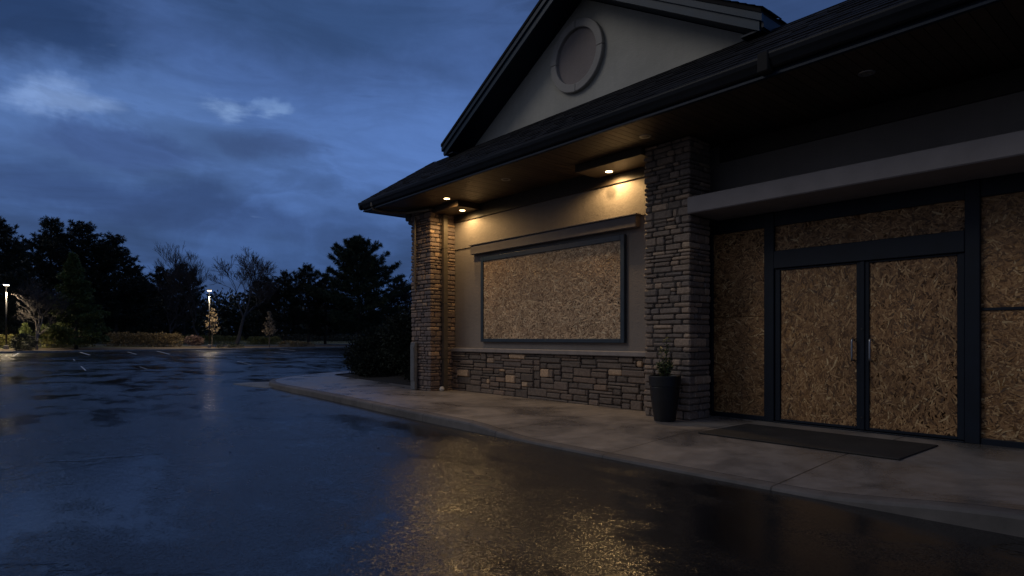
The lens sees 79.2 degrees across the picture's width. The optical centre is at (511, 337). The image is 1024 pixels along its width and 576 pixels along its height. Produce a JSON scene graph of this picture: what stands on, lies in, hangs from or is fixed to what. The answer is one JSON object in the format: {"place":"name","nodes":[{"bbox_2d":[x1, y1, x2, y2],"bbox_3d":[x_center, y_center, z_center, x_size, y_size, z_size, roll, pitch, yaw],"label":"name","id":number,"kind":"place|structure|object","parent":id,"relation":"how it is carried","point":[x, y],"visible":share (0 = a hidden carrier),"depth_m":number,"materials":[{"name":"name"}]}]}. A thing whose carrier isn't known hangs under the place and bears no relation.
{"place":"outdoors","nodes":[
{"label":"outdoors","id":0,"kind":"place"},
{"bbox_2d":[0,339,351,351],"bbox_3d":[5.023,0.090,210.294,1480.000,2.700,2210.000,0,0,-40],"label":"lawn ground","id":1,"kind":"structure","parent":0,"point":[99,346],"depth_m":74.86,"materials":[{"name":"green plant"}]},
{"bbox_2d":[3,283,9,348],"bbox_3d":[-49.883,-2.109,61.020,0.600,6.570,0.600,0,0,-40],"label":"street lamp","id":2,"kind":"object","parent":1,"relation":"on","point":[5,346],"visible":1,"depth_m":60.98,"materials":[{"name":"metal"}]},
{"bbox_2d":[0,334,21,347],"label":"hedge","id":3,"kind":"object","parent":1,"relation":"on","point":[2,341],"visible":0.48,"depth_m":63.90,"materials":[{"name":"green plant"}]},
{"bbox_2d":[9,333,37,350],"bbox_3d":[-46.486,0.377,58.944,2.359,1.814,2.248,0,0,-40],"label":"clipped bush","id":4,"kind":"object","parent":1,"relation":"on","point":[16,344],"visible":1,"depth_m":58.63,"materials":[{"name":"green plant"}]},
{"bbox_2d":[0,216,47,338],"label":"pine tree","id":5,"kind":"object","parent":1,"relation":"on","point":[8,265],"visible":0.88,"depth_m":69.91,"materials":[{"name":"green plant"}]},
{"bbox_2d":[15,322,32,348],"bbox_3d":[-49.493,-0.230,62.917,1.950,2.820,1.934,0,0,27],"label":"cone shrub","id":6,"kind":"object","parent":1,"relation":"on","point":[26,328],"visible":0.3,"depth_m":62.79,"materials":[{"name":"green plant"}]},
{"bbox_2d":[0,240,53,334],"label":"pine tree","id":7,"kind":"object","parent":1,"relation":"on","point":[29,285],"visible":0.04,"depth_m":83.37,"materials":[{"name":"green plant"}]},
{"bbox_2d":[11,276,73,349],"bbox_3d":[-47.018,-2.439,62.048,5.524,7.461,4.536,0,0,34],"label":"bare tree","id":8,"kind":"object","parent":1,"relation":"on","point":[37,293],"visible":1,"depth_m":61.60,"materials":[{"name":"brown plant"}]},
{"bbox_2d":[0,216,95,342],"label":"pine tree","id":9,"kind":"object","parent":1,"relation":"on","point":[46,245],"visible":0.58,"depth_m":78.74,"materials":[{"name":"green plant"}]},
{"bbox_2d":[38,333,95,347],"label":"hedge","id":10,"kind":"object","parent":1,"relation":"on","point":[45,341],"visible":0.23,"depth_m":66.69,"materials":[{"name":"green plant"}]},
{"bbox_2d":[31,251,111,348],"bbox_3d":[-45.757,-4.007,64.662,6.961,10.424,7.128,0,0,-1],"label":"spruce tree","id":11,"kind":"object","parent":1,"relation":"on","point":[78,290],"visible":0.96,"depth_m":64.41,"materials":[{"name":"green plant"}]},
{"bbox_2d":[24,219,152,334],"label":"pine tree","id":12,"kind":"object","parent":1,"relation":"on","point":[82,236],"visible":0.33,"depth_m":82.64,"materials":[{"name":"green plant"}]},
{"bbox_2d":[81,232,163,343],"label":"pine tree","id":13,"kind":"object","parent":1,"relation":"on","point":[116,253],"visible":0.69,"depth_m":83.55,"materials":[{"name":"green plant"}]},
{"bbox_2d":[111,270,164,342],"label":"pine tree","id":14,"kind":"object","parent":1,"relation":"on","point":[139,274],"visible":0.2,"depth_m":88.84,"materials":[{"name":"green plant"}]},
{"bbox_2d":[101,331,184,346],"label":"hedge","id":15,"kind":"object","parent":1,"relation":"on","point":[134,337],"visible":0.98,"depth_m":74.53,"materials":[{"name":"brown plant"}]},
{"bbox_2d":[144,264,188,341],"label":"pine tree","id":16,"kind":"object","parent":1,"relation":"on","point":[158,280],"visible":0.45,"depth_m":95.15,"materials":[{"name":"green plant"}]},
{"bbox_2d":[151,275,204,341],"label":"bare tree","id":17,"kind":"object","parent":1,"relation":"on","point":[173,292],"visible":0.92,"depth_m":87.50,"materials":[{"name":"brown plant"}]},
{"bbox_2d":[147,242,210,343],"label":"bare tree","id":18,"kind":"object","parent":1,"relation":"on","point":[193,271],"visible":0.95,"depth_m":86.30,"materials":[{"name":"brown plant"}]},
{"bbox_2d":[160,262,208,337],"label":"pine tree","id":19,"kind":"object","parent":1,"relation":"on","point":[198,296],"visible":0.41,"depth_m":96.41,"materials":[{"name":"green plant"}]},
{"bbox_2d":[183,335,204,345],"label":"purple shrub","id":20,"kind":"object","parent":1,"relation":"on","point":[197,340],"visible":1,"depth_m":75.60,"materials":[{"name":"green plant"}]},
{"bbox_2d":[207,289,211,347],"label":"street lamp","id":21,"kind":"object","parent":1,"relation":"on","point":[209,345],"visible":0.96,"depth_m":74.94,"materials":[{"name":"metal"}]},
{"bbox_2d":[11,288,408,340],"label":"wood","id":22,"kind":"object","parent":1,"relation":"on","point":[229,321],"visible":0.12,"depth_m":114.97,"materials":[{"name":"green plant"}]},
{"bbox_2d":[177,334,244,343],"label":"hedge","id":23,"kind":"object","parent":1,"relation":"on","point":[226,339],"visible":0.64,"depth_m":91.12,"materials":[{"name":"brown plant"}]},
{"bbox_2d":[205,307,219,346],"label":"sapling","id":24,"kind":"object","parent":1,"relation":"on","point":[213,320],"visible":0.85,"depth_m":77.69,"materials":[{"name":"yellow plant"}]},
{"bbox_2d":[216,342,244,347],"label":"shrub","id":25,"kind":"object","parent":1,"relation":"on","point":[222,344],"visible":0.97,"depth_m":76.69,"materials":[{"name":"green plant"}]},
{"bbox_2d":[209,246,278,344],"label":"bare tree","id":26,"kind":"object","parent":1,"relation":"on","point":[260,274],"visible":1,"depth_m":90.61,"materials":[{"name":"brown plant"}]},
{"bbox_2d":[239,276,282,336],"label":"pine tree","id":27,"kind":"object","parent":1,"relation":"on","point":[262,318],"visible":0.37,"depth_m":99.01,"materials":[{"name":"green plant"}]},
{"bbox_2d":[246,335,281,344],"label":"hedge","id":28,"kind":"object","parent":1,"relation":"on","point":[259,340],"visible":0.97,"depth_m":92.52,"materials":[{"name":"green plant"}]},
{"bbox_2d":[262,311,277,346],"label":"sapling","id":29,"kind":"object","parent":1,"relation":"on","point":[270,323],"visible":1,"depth_m":80.26,"materials":[{"name":"brown plant"}]},
{"bbox_2d":[258,269,306,343],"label":"pine tree","id":30,"kind":"object","parent":1,"relation":"on","point":[282,290],"visible":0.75,"depth_m":97.16,"materials":[{"name":"green plant"}]},
{"bbox_2d":[278,340,314,346],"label":"shrub","id":31,"kind":"object","parent":1,"relation":"on","point":[295,344],"visible":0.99,"depth_m":84.17,"materials":[{"name":"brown plant"}]},
{"bbox_2d":[274,262,327,341],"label":"pine tree","id":32,"kind":"object","parent":1,"relation":"on","point":[308,276],"visible":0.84,"depth_m":96.97,"materials":[{"name":"green plant"}]},
{"bbox_2d":[261,333,368,342],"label":"hedge","id":33,"kind":"object","parent":1,"relation":"on","point":[316,339],"visible":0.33,"depth_m":109.43,"materials":[{"name":"green plant"}]},
{"bbox_2d":[300,234,412,339],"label":"white pine","id":34,"kind":"object","parent":1,"relation":"on","point":[359,258],"visible":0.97,"depth_m":95.56,"materials":[{"name":"green plant"}]},
{"bbox_2d":[379,279,412,324],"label":"pine tree","id":35,"kind":"object","parent":1,"relation":"on","point":[398,301],"visible":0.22,"depth_m":103.59,"materials":[{"name":"green plant"}]},
{"bbox_2d":[388,274,412,310],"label":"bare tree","id":36,"kind":"object","parent":1,"relation":"on","point":[408,295],"visible":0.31,"depth_m":97.74,"materials":[{"name":"brown plant"}]},
{"bbox_2d":[23,344,345,345],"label":"garden path","id":37,"kind":"structure","parent":0,"point":[247,345],"depth_m":86.16,"materials":[{"name":"concrete"}]},
{"bbox_2d":[337,373,410,385],"bbox_3d":[1.983,1.195,23.974,17.130,0.190,7.770,0,0,-40],"label":"planting bed","id":38,"kind":"object","parent":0,"point":[396,379],"visible":0.06,"depth_m":18.70,"materials":[{"name":"brown soil"}]},
{"bbox_2d":[340,311,412,377],"bbox_3d":[-3.875,0.170,20.590,3.286,2.159,3.614,0,0,-40],"label":"bush","id":39,"kind":"object","parent":38,"relation":"on","point":[364,359],"visible":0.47,"depth_m":19.83,"materials":[{"name":"green plant"}]},
{"bbox_2d":[374,301,412,379],"bbox_3d":[-1.987,-0.338,18.323,3.877,3.175,5.469,0,0,-40],"label":"bush","id":40,"kind":"object","parent":38,"relation":"on","point":[398,349],"visible":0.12,"depth_m":17.82,"materials":[{"name":"green plant"}]},
{"bbox_2d":[404,367,410,381],"bbox_3d":[-2.313,0.890,16.675,1.389,0.696,0.987,0,0,31],"label":"grass plant","id":41,"kind":"object","parent":38,"relation":"on","point":[408,376],"depth_m":16.69,"materials":[{"name":"green plant"}]},
{"bbox_2d":[0,0,845,326],"label":"sky","id":42,"kind":"structure","parent":0,"point":[218,128],"materials":[{"name":"blue"}]},
{"bbox_2d":[0,347,1023,575],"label":"parking lot","id":43,"kind":"structure","parent":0,"point":[164,463],"depth_m":5.22,"materials":[{"name":"black asphalt"}]},
{"bbox_2d":[0,346,352,352],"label":"kerb","id":44,"kind":"structure","parent":43,"relation":"on","point":[159,349],"depth_m":66.79,"materials":[{"name":"concrete"}]},
{"bbox_2d":[234,382,272,387],"bbox_3d":[-7.209,1.383,18.151,1.280,0.034,2.500,0,0,-40],"label":"gutter apron","id":45,"kind":"object","parent":43,"relation":"on","point":[259,384],"visible":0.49,"depth_m":18.14,"materials":[{"name":"grey concrete"}]},
{"bbox_2d":[269,371,1023,537],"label":"kerb","id":46,"kind":"structure","parent":43,"relation":"on","point":[1007,521],"depth_m":5.60,"materials":[{"name":"concrete"}]},
{"bbox_2d":[275,371,1023,509],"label":"pavement","id":47,"kind":"structure","parent":0,"point":[970,473],"depth_m":7.16,"materials":[{"name":"concrete"}]},
{"bbox_2d":[410,342,416,389],"bbox_3d":[-2.375,0.679,14.936,0.107,1.139,0.200,0,0,-40],"label":"utility box","id":48,"kind":"object","parent":47,"relation":"on","point":[413,362],"visible":1,"depth_m":14.87,"materials":[{"name":"grey paint"}]},
{"bbox_2d":[649,375,680,421],"bbox_3d":[2.305,0.908,9.333,0.476,0.681,0.476,0,0,-40],"label":"planter pot","id":49,"kind":"object","parent":47,"relation":"on","point":[664,392],"visible":0.96,"depth_m":9.16,"materials":[{"name":"plastic"}]},
{"bbox_2d":[656,337,672,375],"bbox_3d":[2.312,0.296,9.340,0.299,0.648,0.278,0,0,-40],"label":"potted shrub","id":50,"kind":"object","parent":49,"relation":"on","point":[663,369],"visible":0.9,"depth_m":9.33,"materials":[{"name":"green plant"}]},
{"bbox_2d":[358,0,1023,448],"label":"commercial building","id":51,"kind":"structure","parent":47,"relation":"on","point":[766,214],"depth_m":9.12,"materials":[{"name":"paint"}]},
{"bbox_2d":[414,217,417,288],"bbox_3d":[-2.332,-2.045,14.921,0.090,1.750,0.090,0,0,-40],"label":"conduit pipe","id":52,"kind":"object","parent":51,"relation":"attached to","point":[415,245],"visible":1,"depth_m":14.89,"materials":[{"name":"metal"}]},
{"bbox_2d":[481,234,626,342],"bbox_3d":[0.661,-0.873,12.530,0.085,1.925,4.160,0,0,-40],"label":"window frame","id":53,"kind":"structure","parent":51,"relation":"in","point":[574,292],"depth_m":12.19,"materials":[{"name":"brown wood"}]},
{"bbox_2d":[775,262,859,428],"bbox_3d":[4.277,0.102,8.701,0.143,2.245,1.198,0,0,-40],"label":"door","id":54,"kind":"structure","parent":51,"relation":"in","point":[817,308],"depth_m":8.71,"materials":[{"name":"wood"}]},
{"bbox_2d":[865,253,964,439],"bbox_3d":[5.034,0.102,7.811,0.143,2.245,1.125,0,0,-40],"label":"door","id":55,"kind":"structure","parent":51,"relation":"in","point":[915,306],"depth_m":7.79,"materials":[{"name":"wood"}]},
{"bbox_2d":[698,424,937,459],"bbox_3d":[3.673,1.241,7.615,1.260,0.016,2.350,0,0,-40],"label":"doormat","id":56,"kind":"object","parent":47,"relation":"on","point":[875,447],"visible":1,"depth_m":7.43,"materials":[{"name":"rubber"}]}
]}

